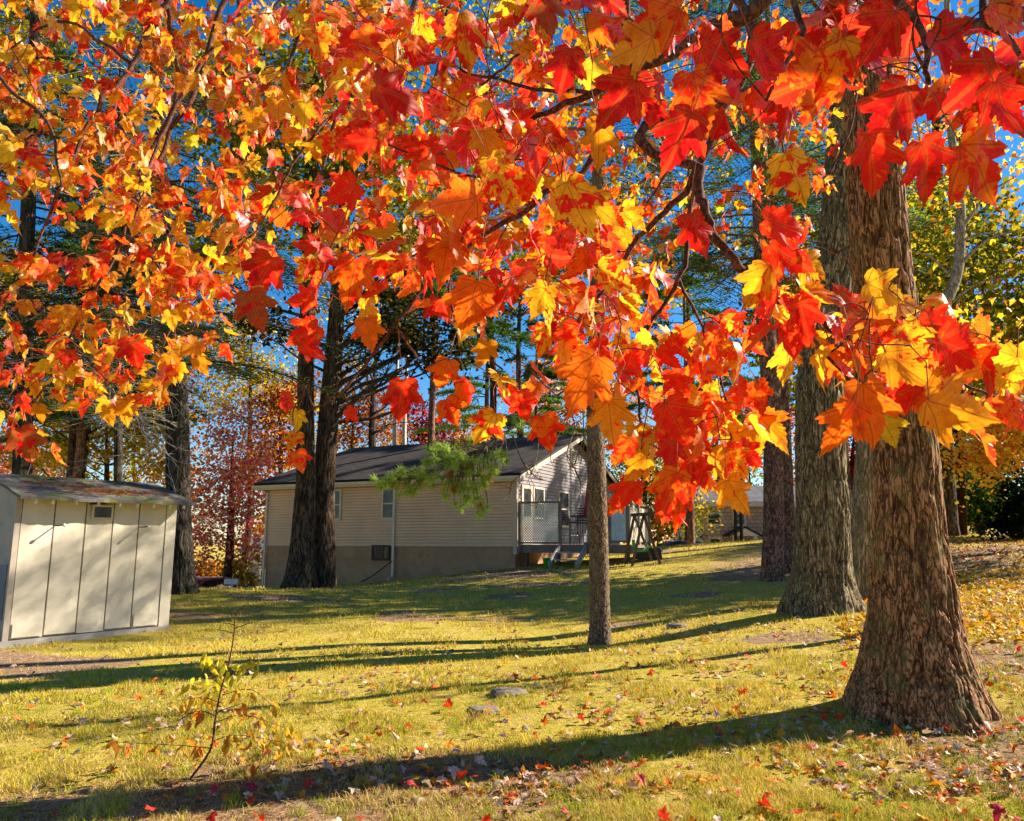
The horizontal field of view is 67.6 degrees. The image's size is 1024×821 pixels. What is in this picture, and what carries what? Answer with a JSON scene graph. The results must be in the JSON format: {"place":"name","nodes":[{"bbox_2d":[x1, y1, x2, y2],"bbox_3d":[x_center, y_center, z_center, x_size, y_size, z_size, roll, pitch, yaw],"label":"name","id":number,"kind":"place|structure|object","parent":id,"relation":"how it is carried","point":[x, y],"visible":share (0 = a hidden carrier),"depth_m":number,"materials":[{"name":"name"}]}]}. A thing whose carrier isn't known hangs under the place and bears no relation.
{"place":"outdoors","nodes":[
{"label":"outdoors","id":0,"kind":"place"},
{"bbox_2d":[0,526,1023,820],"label":"ground","id":1,"kind":"structure","parent":0,"point":[52,658],"depth_m":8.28,"materials":[{"name":"plant"}]},
{"bbox_2d":[0,418,101,478],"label":"broadleaf tree","id":2,"kind":"object","parent":1,"relation":"on","point":[5,470],"visible":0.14,"depth_m":44.20,"materials":[{"name":"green plant"}]},
{"bbox_2d":[35,395,113,479],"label":"broadleaf tree","id":3,"kind":"object","parent":1,"relation":"on","point":[47,428],"visible":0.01,"depth_m":76.31,"materials":[{"name":"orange plant"}]},
{"bbox_2d":[0,151,191,478],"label":"pine tree","id":4,"kind":"object","parent":1,"relation":"on","point":[54,415],"visible":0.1,"depth_m":29.92,"materials":[{"name":"green plant"}]},
{"bbox_2d":[0,473,196,647],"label":"garden shed","id":5,"kind":"structure","parent":1,"relation":"on","point":[81,559],"depth_m":12.05,"materials":[{"name":"beige wood"}]},
{"bbox_2d":[91,505,113,518],"bbox_3d":[-6.593,1.635,12.314,0.028,0.220,0.340,-6,-12,33],"label":"vent window","id":6,"kind":"structure","parent":5,"relation":"in","point":[102,511],"depth_m":12.31,"materials":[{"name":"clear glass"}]},
{"bbox_2d":[0,387,211,486],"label":"broadleaf tree","id":7,"kind":"object","parent":1,"relation":"on","point":[107,451],"visible":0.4,"depth_m":35.76,"materials":[{"name":"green plant"}]},
{"bbox_2d":[0,0,214,474],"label":"hemlock tree","id":8,"kind":"object","parent":1,"relation":"on","point":[26,244],"visible":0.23,"depth_m":21.42,"materials":[{"name":"green plant"}]},
{"bbox_2d":[0,263,222,477],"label":"broadleaf tree","id":9,"kind":"object","parent":1,"relation":"on","point":[71,439],"visible":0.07,"depth_m":30.29,"materials":[{"name":"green plant"}]},
{"bbox_2d":[0,59,227,480],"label":"hemlock tree","id":10,"kind":"object","parent":1,"relation":"on","point":[118,464],"visible":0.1,"depth_m":24.46,"materials":[{"name":"green plant"}]},
{"bbox_2d":[0,0,261,478],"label":"broadleaf tree","id":11,"kind":"object","parent":1,"relation":"on","point":[54,74],"visible":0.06,"depth_m":37.37,"materials":[{"name":"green plant"}]},
{"bbox_2d":[89,428,196,481],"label":"broadleaf tree","id":12,"kind":"object","parent":1,"relation":"on","point":[126,475],"visible":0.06,"depth_m":83.89,"materials":[{"name":"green plant"}]},
{"bbox_2d":[123,356,238,550],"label":"broadleaf tree","id":13,"kind":"object","parent":1,"relation":"on","point":[200,451],"visible":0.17,"depth_m":70.11,"materials":[{"name":"orange plant"}]},
{"bbox_2d":[0,0,391,594],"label":"hemlock tree","id":14,"kind":"object","parent":1,"relation":"on","point":[177,472],"visible":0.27,"depth_m":16.55,"materials":[{"name":"green plant"}]},
{"bbox_2d":[106,602,302,778],"bbox_3d":[-2.142,1.931,5.263,1.389,1.207,0.392,0,-10,0],"label":"sapling","id":15,"kind":"object","parent":1,"relation":"on","point":[199,715],"visible":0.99,"depth_m":5.23,"materials":[{"name":"plant"}]},
{"bbox_2d":[194,548,223,576],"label":"shrub","id":16,"kind":"object","parent":1,"relation":"on","point":[202,573],"visible":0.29,"depth_m":41.00,"materials":[{"name":"orange plant"}]},
{"bbox_2d":[206,810,217,820],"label":"fallen leaf","id":17,"kind":"object","parent":1,"relation":"on","point":[211,816],"visible":1,"depth_m":4.29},
{"bbox_2d":[196,576,237,588],"bbox_3d":[-13.327,7.748,32.133,1.810,1.440,4.478,-4,-10,20],"label":"parked car","id":18,"kind":"object","parent":1,"relation":"on","point":[207,582],"visible":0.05,"depth_m":32.13,"materials":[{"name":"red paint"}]},
{"bbox_2d":[157,394,286,578],"bbox_3d":[-13.300,4.050,35.883,6.194,9.695,5.009,0,-10,0],"label":"broadleaf tree","id":19,"kind":"object","parent":1,"relation":"on","point":[235,492],"visible":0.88,"depth_m":35.54,"materials":[{"name":"red plant"}]},
{"bbox_2d":[223,579,238,586],"bbox_3d":[-11.121,7.077,30.240,0.540,0.820,0.200,0,-10,0],"label":"mailbox","id":20,"kind":"object","parent":1,"relation":"on","point":[231,581],"visible":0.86,"depth_m":30.21,"materials":[{"name":"grey metal"}]},
{"bbox_2d":[215,583,255,588],"bbox_3d":[-8.913,5.791,24.575,1.315,0.467,0.449,3,-10,-17],"label":"clump","id":21,"kind":"object","parent":1,"relation":"on","point":[245,586],"visible":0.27,"depth_m":24.56,"materials":[{"name":"green plant"}]},
{"bbox_2d":[209,553,264,587],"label":"shrub","id":22,"kind":"object","parent":1,"relation":"on","point":[247,577],"visible":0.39,"depth_m":42.88,"materials":[{"name":"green plant"}]},
{"bbox_2d":[237,537,266,585],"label":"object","id":23,"kind":"structure","parent":1,"relation":"on","point":[258,572],"depth_m":58.81,"materials":[{"name":"grey"}]},
{"bbox_2d":[245,779,258,790],"bbox_3d":[-1.642,2.369,4.833,0.092,0.022,0.097,16,2,-22],"label":"fallen leaf","id":24,"kind":"object","parent":1,"relation":"on","point":[251,786],"visible":1,"depth_m":4.83,"materials":[{"name":"plant"}]},
{"bbox_2d":[189,297,320,584],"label":"broadleaf tree","id":25,"kind":"object","parent":1,"relation":"on","point":[245,389],"visible":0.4,"depth_m":46.72,"materials":[{"name":"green plant"}]},
{"bbox_2d":[200,375,341,500],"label":"broadleaf tree","id":26,"kind":"object","parent":1,"relation":"on","point":[279,442],"visible":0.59,"depth_m":44.09,"materials":[{"name":"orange plant"}]},
{"bbox_2d":[240,366,317,536],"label":"broadleaf tree","id":27,"kind":"object","parent":1,"relation":"on","point":[255,528],"visible":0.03,"depth_m":85.55,"materials":[{"name":"red plant"}]},
{"bbox_2d":[136,0,465,589],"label":"tree","id":28,"kind":"object","parent":1,"relation":"on","point":[300,572],"visible":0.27,"depth_m":23.71,"materials":[{"name":"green plant"}]},
{"bbox_2d":[240,390,364,534],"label":"broadleaf tree","id":29,"kind":"object","parent":1,"relation":"on","point":[315,425],"visible":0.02,"depth_m":78.19,"materials":[{"name":"red plant"}]},
{"bbox_2d":[284,278,405,406],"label":"broadleaf tree","id":30,"kind":"object","parent":1,"relation":"on","point":[350,363],"visible":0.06,"depth_m":61.47,"materials":[{"name":"green plant"}]},
{"bbox_2d":[293,358,427,452],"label":"broadleaf tree","id":31,"kind":"object","parent":1,"relation":"on","point":[353,442],"visible":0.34,"depth_m":50.23,"materials":[{"name":"red plant"}]},
{"bbox_2d":[190,20,553,588],"bbox_3d":[-4.542,-3.983,24.817,11.701,19.341,5.476,0,-10,0],"label":"tree","id":32,"kind":"object","parent":1,"relation":"on","point":[331,411],"visible":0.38,"depth_m":23.85,"materials":[{"name":"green plant"}]},
{"bbox_2d":[343,306,413,446],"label":"bare tree","id":33,"kind":"object","parent":1,"relation":"on","point":[373,412],"visible":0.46,"depth_m":46.24,"materials":[{"name":"brown plant"}]},
{"bbox_2d":[379,277,408,444],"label":"birch tree","id":34,"kind":"object","parent":1,"relation":"on","point":[404,419],"depth_m":47.39,"materials":[{"name":"white plant"}]},
{"bbox_2d":[383,275,410,444],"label":"birch tree","id":35,"kind":"object","parent":1,"relation":"on","point":[394,434],"visible":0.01,"depth_m":47.40,"materials":[{"name":"white plant"}]},
{"bbox_2d":[367,419,426,445],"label":"broadleaf tree","id":36,"kind":"object","parent":1,"relation":"on","point":[400,441],"visible":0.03,"depth_m":84.46,"materials":[{"name":"red plant"}]},
{"bbox_2d":[378,379,467,445],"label":"broadleaf tree","id":37,"kind":"object","parent":1,"relation":"on","point":[421,422],"visible":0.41,"depth_m":54.34,"materials":[{"name":"red plant"}]},
{"bbox_2d":[319,184,548,447],"bbox_3d":[-3.579,-1.780,34.109,9.263,18.103,7.419,9,-13,-42],"label":"pine tree","id":38,"kind":"object","parent":1,"relation":"on","point":[431,420],"visible":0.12,"depth_m":33.78,"materials":[{"name":"green plant"}]},
{"bbox_2d":[251,434,619,588],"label":"house","id":39,"kind":"structure","parent":1,"relation":"on","point":[426,533],"depth_m":28.05,"materials":[{"name":"paint"}]},
{"bbox_2d":[335,489,342,519],"bbox_3d":[-6.752,3.575,28.975,0.710,1.171,0.083,-4,-11,25],"label":"window","id":40,"kind":"structure","parent":39,"relation":"in","point":[338,492],"depth_m":28.87,"materials":[{"name":"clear glass"}]},
{"bbox_2d":[371,545,390,560],"bbox_3d":[-4.764,5.162,27.763,0.770,0.550,0.083,-4,-11,25],"label":"window","id":41,"kind":"structure","parent":39,"relation":"in","point":[379,552],"depth_m":27.74,"materials":[{"name":"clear glass"}]},
{"bbox_2d":[381,487,395,519],"bbox_3d":[-4.512,3.400,27.945,0.590,1.171,0.083,-4,-11,25],"label":"window","id":42,"kind":"structure","parent":39,"relation":"in","point":[387,496],"depth_m":27.95,"materials":[{"name":"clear glass"}]},
{"bbox_2d":[521,484,532,541],"bbox_3d":[0.519,3.598,26.475,0.067,2.030,0.900,-4,-11,25],"label":"door","id":43,"kind":"structure","parent":39,"relation":"in","point":[526,495],"depth_m":26.47,"materials":[{"name":"white glass"}]},
{"bbox_2d":[533,486,544,519],"bbox_3d":[0.955,3.330,27.491,0.083,1.150,1.000,-4,-11,25],"label":"window","id":44,"kind":"structure","parent":39,"relation":"in","point":[541,491],"depth_m":27.55,"materials":[{"name":"clear glass"}]},
{"bbox_2d":[557,490,569,527],"bbox_3d":[2.012,3.833,29.697,0.083,1.400,1.100,-4,-11,25],"label":"window","id":45,"kind":"structure","parent":39,"relation":"in","point":[563,496],"depth_m":29.78,"materials":[{"name":"clear glass"}]},
{"bbox_2d":[448,766,459,780],"bbox_3d":[-0.387,2.382,5.016,0.091,0.063,0.095,13,4,-25],"label":"fallen leaf","id":46,"kind":"object","parent":1,"relation":"on","point":[453,769],"visible":0.99,"depth_m":5.02,"materials":[{"name":"plant"}]},
{"bbox_2d":[435,421,473,440],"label":"broadleaf tree","id":47,"kind":"object","parent":1,"relation":"on","point":[463,434],"visible":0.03,"depth_m":75.62,"materials":[{"name":"orange plant"}]},
{"bbox_2d":[411,277,537,441],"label":"pine tree","id":48,"kind":"object","parent":1,"relation":"on","point":[506,326],"visible":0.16,"depth_m":40.95,"materials":[{"name":"green plant"}]},
{"bbox_2d":[474,755,487,766],"bbox_3d":[-0.218,2.400,5.226,0.088,0.071,0.063,8,-12,-38],"label":"fallen leaf","id":49,"kind":"object","parent":1,"relation":"on","point":[478,759],"visible":1,"depth_m":5.23,"materials":[{"name":"plant"}]},
{"bbox_2d":[467,705,498,714],"bbox_3d":[-0.253,2.607,6.649,0.292,0.080,0.203,0,-10,0],"label":"flat stone","id":50,"kind":"object","parent":1,"relation":"on","point":[494,708],"visible":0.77,"depth_m":6.63,"materials":[{"name":"stone"}]},
{"bbox_2d":[362,0,652,436],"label":"tree","id":51,"kind":"object","parent":1,"relation":"on","point":[491,364],"visible":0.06,"depth_m":45.28,"materials":[{"name":"green plant"}]},
{"bbox_2d":[490,687,527,697],"bbox_3d":[-0.024,2.689,7.287,0.352,0.082,0.273,3,-10,-15],"label":"flat stone","id":52,"kind":"object","parent":1,"relation":"on","point":[497,691],"visible":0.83,"depth_m":7.21,"materials":[{"name":"stone"}]},
{"bbox_2d":[0,0,1023,535],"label":"red maple tree","id":53,"kind":"object","parent":1,"relation":"on","point":[930,362],"visible":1,"depth_m":1.53,"materials":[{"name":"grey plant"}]},
{"bbox_2d":[0,534,1023,805],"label":"scattered leaf litter","id":54,"kind":"object","parent":1,"relation":"on","point":[962,748],"visible":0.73,"depth_m":5.69,"materials":[{"name":"plant"}]},
{"bbox_2d":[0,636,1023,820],"bbox_3d":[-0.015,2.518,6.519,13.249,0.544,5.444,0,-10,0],"label":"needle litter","id":55,"kind":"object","parent":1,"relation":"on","point":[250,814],"visible":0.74,"depth_m":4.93,"materials":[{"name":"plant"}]},
{"bbox_2d":[359,173,695,437],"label":"tree","id":56,"kind":"object","parent":1,"relation":"on","point":[518,348],"visible":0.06,"depth_m":41.85,"materials":[{"name":"green plant"}]},
{"bbox_2d":[489,317,608,459],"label":"pine tree","id":57,"kind":"object","parent":1,"relation":"on","point":[549,374],"visible":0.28,"depth_m":44.53,"materials":[{"name":"green plant"}]},
{"bbox_2d":[503,341,649,438],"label":"broadleaf tree","id":58,"kind":"object","parent":1,"relation":"on","point":[553,389],"visible":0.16,"depth_m":58.70,"materials":[{"name":"red plant"}]},
{"bbox_2d":[369,0,789,645],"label":"pine tree","id":59,"kind":"object","parent":1,"relation":"on","point":[599,590],"visible":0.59,"depth_m":11.14,"materials":[{"name":"green plant"}]},
{"bbox_2d":[518,501,652,567],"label":"deck","id":60,"kind":"structure","parent":1,"relation":"on","point":[619,524],"depth_m":25.16,"materials":[{"name":"grey wood"}]},
{"bbox_2d":[562,507,579,544],"bbox_3d":[1.945,3.909,25.979,0.525,1.284,0.536,10,-14,-44],"label":"bar chair","id":61,"kind":"object","parent":60,"relation":"on","point":[569,522],"visible":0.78,"depth_m":26.03,"materials":[{"name":"black metal"}]},
{"bbox_2d":[571,516,586,544],"bbox_3d":[2.355,4.055,25.865,0.740,0.965,0.740,-4,-11,25],"label":"bar table","id":62,"kind":"object","parent":60,"relation":"on","point":[580,527],"visible":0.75,"depth_m":25.82,"materials":[{"name":"black metal"}]},
{"bbox_2d":[576,508,586,541],"bbox_3d":[2.518,4.063,26.881,0.525,1.284,0.536,-1,-10,5],"label":"bar chair","id":63,"kind":"object","parent":60,"relation":"on","point":[580,518],"visible":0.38,"depth_m":26.73,"materials":[{"name":"black metal"}]},
{"bbox_2d":[583,480,587,544],"bbox_3d":[2.684,3.410,26.379,0.486,2.400,0.480,-4,-11,25],"label":"patio umbrella","id":64,"kind":"object","parent":60,"relation":"on","point":[585,506],"visible":0.17,"depth_m":26.34,"materials":[{"name":"red fabric"}]},
{"bbox_2d":[577,372,654,544],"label":"broadleaf tree","id":65,"kind":"object","parent":1,"relation":"on","point":[606,441],"visible":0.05,"depth_m":74.53,"materials":[{"name":"yellow plant"}]},
{"bbox_2d":[623,512,661,566],"bbox_3d":[3.957,3.960,23.418,1.002,1.649,1.626,0,-10,0],"label":"swing frame","id":66,"kind":"object","parent":1,"relation":"on","point":[639,527],"visible":0.88,"depth_m":23.21,"materials":[{"name":"brown wood"}]},
{"bbox_2d":[614,394,673,546],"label":"broadleaf tree","id":67,"kind":"object","parent":1,"relation":"on","point":[656,534],"visible":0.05,"depth_m":84.00,"materials":[{"name":"orange plant"}]},
{"bbox_2d":[635,548,662,559],"bbox_3d":[4.386,4.599,24.577,0.920,0.360,0.620,-2,-10,12],"label":"storage bin","id":68,"kind":"object","parent":1,"relation":"on","point":[641,555],"visible":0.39,"depth_m":24.30,"materials":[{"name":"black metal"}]},
{"bbox_2d":[658,805,670,820],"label":"fallen leaf","id":69,"kind":"object","parent":1,"relation":"on","point":[662,814],"visible":1,"depth_m":4.29,"materials":[{"name":"plant"}]},
{"bbox_2d":[604,416,733,544],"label":"broadleaf tree","id":70,"kind":"object","parent":1,"relation":"on","point":[646,500],"visible":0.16,"depth_m":47.40,"materials":[{"name":"yellow plant"}]},
{"bbox_2d":[666,623,686,628],"bbox_3d":[2.584,3.382,12.012,0.332,0.093,0.257,-3,-10,16],"label":"flat stone","id":71,"kind":"object","parent":1,"relation":"on","point":[674,625],"visible":0.91,"depth_m":11.93,"materials":[{"name":"stone"}]},
{"bbox_2d":[656,540,701,547],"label":"parked car","id":72,"kind":"object","parent":1,"relation":"on","point":[673,542],"visible":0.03,"depth_m":40.20,"materials":[{"name":"blue paint"}]},
{"bbox_2d":[624,211,757,543],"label":"pine tree","id":73,"kind":"object","parent":1,"relation":"on","point":[690,519],"visible":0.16,"depth_m":40.90,"materials":[{"name":"green plant"}]},
{"bbox_2d":[607,10,827,539],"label":"broadleaf tree","id":74,"kind":"object","parent":1,"relation":"on","point":[628,183],"visible":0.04,"depth_m":48.88,"materials":[{"name":"green plant"}]},
{"bbox_2d":[655,381,794,482],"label":"broadleaf tree","id":75,"kind":"object","parent":1,"relation":"on","point":[718,476],"visible":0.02,"depth_m":62.40,"materials":[{"name":"orange plant"}]},
{"bbox_2d":[713,419,738,540],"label":"young tree","id":76,"kind":"object","parent":1,"relation":"on","point":[735,525],"visible":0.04,"depth_m":42.46,"materials":[{"name":"brown plant"}]},
{"bbox_2d":[738,413,745,540],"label":"young tree","id":77,"kind":"object","parent":1,"relation":"on","point":[741,526],"visible":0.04,"depth_m":42.47,"materials":[{"name":"brown plant"}]},
{"bbox_2d":[724,371,794,449],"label":"broadleaf tree","id":78,"kind":"object","parent":1,"relation":"on","point":[791,420],"visible":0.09,"depth_m":58.56,"materials":[{"name":"red plant"}]},
{"bbox_2d":[675,485,851,542],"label":"house","id":79,"kind":"structure","parent":1,"relation":"on","point":[753,527],"depth_m":49.49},
{"bbox_2d":[706,512,721,525],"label":"window","id":80,"kind":"structure","parent":79,"relation":"in","point":[713,519],"depth_m":49.50,"materials":[{"name":"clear glass"}]},
{"bbox_2d":[732,512,746,525],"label":"window","id":81,"kind":"structure","parent":79,"relation":"in","point":[738,513],"depth_m":49.48,"materials":[{"name":"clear glass"}]},
{"bbox_2d":[757,794,770,806],"bbox_3d":[1.486,2.303,4.503,0.079,0.069,0.084,-6,-26,-33],"label":"fallen leaf","id":82,"kind":"object","parent":1,"relation":"on","point":[764,801],"visible":0.99,"depth_m":4.51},
{"bbox_2d":[744,450,794,485],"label":"broadleaf tree","id":83,"kind":"object","parent":1,"relation":"on","point":[754,476],"visible":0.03,"depth_m":85.90,"materials":[{"name":"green plant"}]},
{"bbox_2d":[759,411,794,485],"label":"broadleaf tree","id":84,"kind":"object","parent":1,"relation":"on","point":[793,432],"visible":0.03,"depth_m":75.46,"materials":[{"name":"red plant"}]},
{"bbox_2d":[633,0,958,581],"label":"pine tree","id":85,"kind":"object","parent":1,"relation":"on","point":[772,564],"visible":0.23,"depth_m":18.45,"materials":[{"name":"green plant"}]},
{"bbox_2d":[617,7,975,573],"bbox_3d":[7.120,-4.495,20.251,7.362,17.636,8.098,8,-12,-39],"label":"pine tree","id":86,"kind":"object","parent":1,"relation":"on","point":[789,515],"visible":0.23,"depth_m":19.23,"materials":[{"name":"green plant"}]},
{"bbox_2d":[702,186,985,529],"bbox_3d":[11.873,-2.206,27.499,9.170,13.865,9.698,-9,-13,43],"label":"oak tree","id":87,"kind":"object","parent":1,"relation":"on","point":[754,356],"visible":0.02,"depth_m":27.25,"materials":[{"name":"green plant"}]},
{"bbox_2d":[848,434,855,493],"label":"broadleaf tree","id":88,"kind":"object","parent":1,"relation":"on","point":[852,450],"visible":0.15,"depth_m":34.08,"materials":[{"name":"plant"}]},
{"bbox_2d":[728,175,1023,438],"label":"oak tree","id":89,"kind":"object","parent":1,"relation":"on","point":[944,252],"visible":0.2,"depth_m":22.08,"materials":[{"name":"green plant"}]},
{"bbox_2d":[775,0,987,616],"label":"oak tree","id":90,"kind":"object","parent":1,"relation":"on","point":[821,580],"visible":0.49,"depth_m":11.94,"materials":[{"name":"brown plant"}]},
{"bbox_2d":[774,0,991,600],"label":"tree","id":91,"kind":"object","parent":1,"relation":"on","point":[861,526],"visible":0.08,"depth_m":14.24,"materials":[{"name":"beige plant"}]},
{"bbox_2d":[838,0,1004,735],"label":"oak tree","id":92,"kind":"object","parent":1,"relation":"on","point":[915,664],"visible":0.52,"depth_m":6.54,"materials":[{"name":"brown plant"}]},
{"bbox_2d":[835,567,1023,647],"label":"golden leaf carpet","id":93,"kind":"object","parent":1,"relation":"on","point":[984,613],"visible":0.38,"depth_m":10.95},
{"bbox_2d":[902,51,1012,536],"bbox_3d":[19.256,-5.377,31.818,6.956,21.166,6.059,-6,-12,33],"label":"tree","id":94,"kind":"object","parent":1,"relation":"on","point":[951,509],"visible":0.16,"depth_m":30.81,"materials":[{"name":"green plant"}]},
{"bbox_2d":[911,0,1023,345],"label":"young maple tree","id":95,"kind":"object","parent":1,"relation":"on","point":[960,258],"visible":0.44,"depth_m":10.63,"materials":[{"name":"yellow plant"}]},
{"bbox_2d":[955,300,981,535],"bbox_3d":[19.031,0.268,31.910,2.204,10.233,0.350,0,-10,0],"label":"tree","id":96,"kind":"object","parent":1,"relation":"on","point":[962,501],"visible":0.12,"depth_m":31.21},
{"bbox_2d":[916,116,1023,498],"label":"tree","id":97,"kind":"object","parent":1,"relation":"on","point":[972,393],"visible":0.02,"depth_m":41.22,"materials":[{"name":"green plant"}]},
{"bbox_2d":[939,395,1023,512],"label":"broadleaf tree","id":98,"kind":"object","parent":1,"relation":"on","point":[1010,439],"visible":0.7,"depth_m":26.81,"materials":[{"name":"orange plant"}]},
{"bbox_2d":[956,474,1013,532],"bbox_3d":[22.006,4.560,35.669,3.516,3.180,3.094,3,-10,-19],"label":"shrub","id":99,"kind":"object","parent":1,"relation":"on","point":[977,500],"visible":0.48,"depth_m":35.45,"materials":[{"name":"green plant"}]},
{"bbox_2d":[949,534,1023,586],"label":"shaded leaf litter","id":100,"kind":"object","parent":1,"relation":"on","point":[961,540],"visible":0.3,"depth_m":18.86,"materials":[{"name":"plant"}]},
{"bbox_2d":[951,225,1023,509],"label":"broadleaf tree","id":101,"kind":"object","parent":1,"relation":"on","point":[982,290],"visible":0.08,"depth_m":45.85,"materials":[{"name":"green plant"}]},
{"bbox_2d":[959,196,1023,440],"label":"oak tree","id":102,"kind":"object","parent":1,"relation":"on","point":[1013,326],"visible":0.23,"depth_m":21.90,"materials":[{"name":"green plant"}]},
{"bbox_2d":[967,461,1023,539],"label":"shrub","id":103,"kind":"object","parent":1,"relation":"on","point":[1012,524],"visible":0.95,"depth_m":23.72,"materials":[{"name":"green plant"}]},
{"bbox_2d":[988,803,1006,820],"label":"fallen leaf","id":104,"kind":"object","parent":1,"relation":"on","point":[998,810],"visible":1,"depth_m":4.22,"materials":[{"name":"plant"}]},
{"bbox_2d":[0,0,1023,545],"label":"sky","id":105,"kind":"structure","parent":0,"point":[424,383],"materials":[{"name":"blue"}]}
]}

